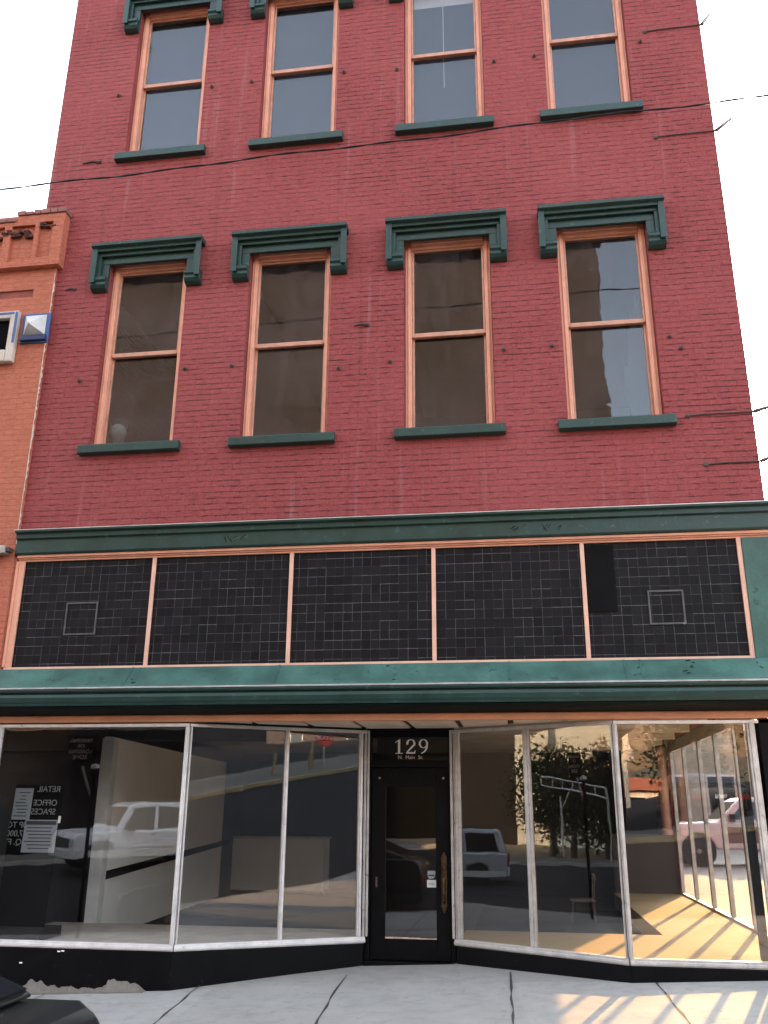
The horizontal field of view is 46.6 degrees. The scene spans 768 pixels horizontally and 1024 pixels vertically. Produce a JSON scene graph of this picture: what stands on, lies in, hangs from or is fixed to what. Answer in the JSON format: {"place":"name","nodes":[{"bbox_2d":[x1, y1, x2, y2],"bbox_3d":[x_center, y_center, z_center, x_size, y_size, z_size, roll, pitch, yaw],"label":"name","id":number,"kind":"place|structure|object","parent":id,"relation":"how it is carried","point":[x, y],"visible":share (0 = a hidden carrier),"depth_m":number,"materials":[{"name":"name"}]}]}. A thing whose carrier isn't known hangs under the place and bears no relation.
{"place":"outdoors","nodes":[
{"label":"outdoors","id":0,"kind":"place"},
{"bbox_2d":[0,94,767,189],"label":"overhead cable","id":1,"kind":"object","parent":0,"point":[482,130],"visible":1,"depth_m":9.31,"materials":[{"name":"rubber"}]},
{"bbox_2d":[0,0,767,499],"label":"sky","id":2,"kind":"structure","parent":0,"point":[36,35],"materials":[{"name":"white"}]},
{"bbox_2d":[27,962,767,998],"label":"entrance pavement","id":3,"kind":"structure","parent":0,"point":[416,979],"depth_m":8.19,"materials":[{"name":"concrete"}]},
{"bbox_2d":[0,207,71,663],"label":"orange building","id":4,"kind":"structure","parent":3,"relation":"on","point":[33,244],"depth_m":10.90,"materials":[{"name":"brick"}]},
{"bbox_2d":[0,0,767,994],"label":"brick building","id":5,"kind":"structure","parent":3,"relation":"on","point":[400,534],"depth_m":10.36,"materials":[{"name":"red brick"}]},
{"bbox_2d":[0,785,63,926],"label":"window sign","id":6,"kind":"object","parent":5,"relation":"on","point":[29,857],"visible":1,"depth_m":9.34,"materials":[{"name":"grey paper"}]},
{"bbox_2d":[0,723,190,951],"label":"storefront window","id":7,"kind":"structure","parent":5,"relation":"in","point":[169,947],"depth_m":8.72,"materials":[{"name":"metal"}]},
{"bbox_2d":[109,418,129,442],"bbox_3d":[-3.215,-0.909,10.783,0.238,0.456,0.240,-12,-22,33],"label":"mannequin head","id":8,"kind":"object","parent":5,"relation":"in","point":[119,428],"visible":0.81,"depth_m":10.72},
{"bbox_2d":[76,234,205,455],"bbox_3d":[-2.931,-2.002,10.775,1.430,2.823,0.390,-2,-19,8],"label":"window","id":9,"kind":"structure","parent":5,"relation":"in","point":[163,255],"depth_m":11.00,"materials":[{"name":"paint"}]},
{"bbox_2d":[114,0,223,163],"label":"window","id":10,"kind":"structure","parent":5,"relation":"in","point":[175,89],"depth_m":12.28,"materials":[{"name":"paint"}]},
{"bbox_2d":[173,723,366,951],"bbox_3d":[-1.099,3.306,9.176,1.939,2.128,0.070,7,-20,-20],"label":"storefront window","id":11,"kind":"structure","parent":5,"relation":"in","point":[280,942],"depth_m":9.14,"materials":[{"name":"metal"}]},
{"bbox_2d":[230,835,331,894],"bbox_3d":[-1.978,6.651,16.820,1.870,0.994,0.600,-2,-19,8],"label":"counter","id":12,"kind":"object","parent":5,"relation":"on","point":[255,867],"visible":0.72,"depth_m":16.57,"materials":[{"name":"grey paint"}]},
{"bbox_2d":[227,222,348,448],"bbox_3d":[-1.138,-2.073,10.523,1.430,2.823,0.390,-2,-19,8],"label":"window","id":13,"kind":"structure","parent":5,"relation":"in","point":[302,244],"depth_m":10.75,"materials":[{"name":"paint"}]},
{"bbox_2d":[248,0,353,149],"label":"window","id":14,"kind":"structure","parent":5,"relation":"in","point":[305,95],"depth_m":11.98,"materials":[{"name":"paint"}]},
{"bbox_2d":[370,768,451,961],"bbox_3d":[0.274,3.675,9.376,0.842,1.896,0.143,-2,-19,8],"label":"door","id":15,"kind":"structure","parent":5,"relation":"in","point":[382,947],"depth_m":9.36,"materials":[{"name":"black paint"}]},
{"bbox_2d":[389,0,493,135],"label":"window","id":16,"kind":"structure","parent":5,"relation":"in","point":[443,92],"depth_m":11.67,"materials":[{"name":"paint"}]},
{"bbox_2d":[385,208,506,439],"bbox_3d":[0.737,-2.147,10.260,1.430,2.823,0.390,-2,-19,8],"label":"window","id":17,"kind":"structure","parent":5,"relation":"in","point":[465,230],"depth_m":10.47,"materials":[{"name":"paint"}]},
{"bbox_2d":[452,721,629,965],"bbox_3d":[1.466,3.204,8.816,1.873,2.128,0.070,-14,-23,37],"label":"storefront window","id":18,"kind":"structure","parent":5,"relation":"in","point":[534,949],"depth_m":8.81,"materials":[{"name":"metal"}]},
{"bbox_2d":[570,874,597,931],"bbox_3d":[2.616,5.120,11.703,0.332,0.675,0.328,-2,-19,8],"label":"chair","id":19,"kind":"object","parent":5,"relation":"on","point":[573,900],"visible":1,"depth_m":11.63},
{"bbox_2d":[540,0,643,121],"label":"window","id":20,"kind":"structure","parent":5,"relation":"in","point":[579,36],"depth_m":11.39,"materials":[{"name":"paint"}]},
{"bbox_2d":[537,194,676,431],"bbox_3d":[2.515,-2.204,10.050,1.430,2.823,0.474,-2,-19,8],"label":"window","id":21,"kind":"structure","parent":5,"relation":"in","point":[617,218],"depth_m":10.17,"materials":[{"name":"paint"}]},
{"bbox_2d":[612,720,767,969],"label":"storefront window","id":22,"kind":"structure","parent":5,"relation":"in","point":[749,724],"depth_m":8.13,"materials":[{"name":"metal"}]},
{"bbox_2d":[667,719,767,933],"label":"side window","id":23,"kind":"structure","parent":5,"relation":"in","point":[706,731],"depth_m":12.25,"materials":[{"name":"metal"}]},
{"bbox_2d":[57,988,767,1023],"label":"pavement","id":24,"kind":"structure","parent":0,"point":[722,1006],"depth_m":7.16,"materials":[{"name":"concrete"}]},
{"bbox_2d":[35,972,690,1023],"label":"pavement joints","id":25,"kind":"object","parent":24,"relation":"on","point":[511,1001],"visible":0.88,"depth_m":7.39,"materials":[{"name":"grey concrete"}]},
{"bbox_2d":[683,849,767,932],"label":"side lot","id":26,"kind":"structure","parent":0,"point":[740,886],"depth_m":18.44,"materials":[{"name":"concrete"}]},
{"bbox_2d":[672,724,752,821],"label":"lot building","id":27,"kind":"structure","parent":26,"relation":"on","point":[727,766],"depth_m":36.92,"materials":[{"name":"grey paint"}]},
{"bbox_2d":[675,775,687,821],"bbox_3d":[11.906,11.851,36.818,1.200,1.900,0.064,-2,-19,8],"label":"window","id":28,"kind":"structure","parent":27,"relation":"in","point":[679,779],"depth_m":36.73,"materials":[{"name":"paint"}]},
{"bbox_2d":[705,775,737,815],"bbox_3d":[13.885,11.773,36.540,1.200,1.900,0.064,-2,-19,8],"label":"window","id":29,"kind":"structure","parent":27,"relation":"in","point":[729,787],"depth_m":36.63,"materials":[{"name":"grey paint"}]},
{"bbox_2d":[679,797,759,866],"bbox_3d":[10.516,9.055,25.212,5.660,1.842,2.400,-3,-19,8],"label":"parked pickup","id":30,"kind":"object","parent":26,"relation":"on","point":[733,824],"visible":0.53,"depth_m":24.47,"materials":[{"name":"white paint"}]},
{"bbox_2d":[745,731,753,796],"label":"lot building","id":31,"kind":"structure","parent":0,"point":[749,763],"depth_m":37.55,"materials":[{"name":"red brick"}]},
{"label":"road","id":32,"kind":"structure","parent":0,"visible":0},
{"bbox_2d":[0,976,99,1023],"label":"parked sedan","id":33,"kind":"object","parent":32,"relation":"on","point":[17,1006],"visible":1,"depth_m":3.54,"materials":[{"name":"black paint"}]}
]}

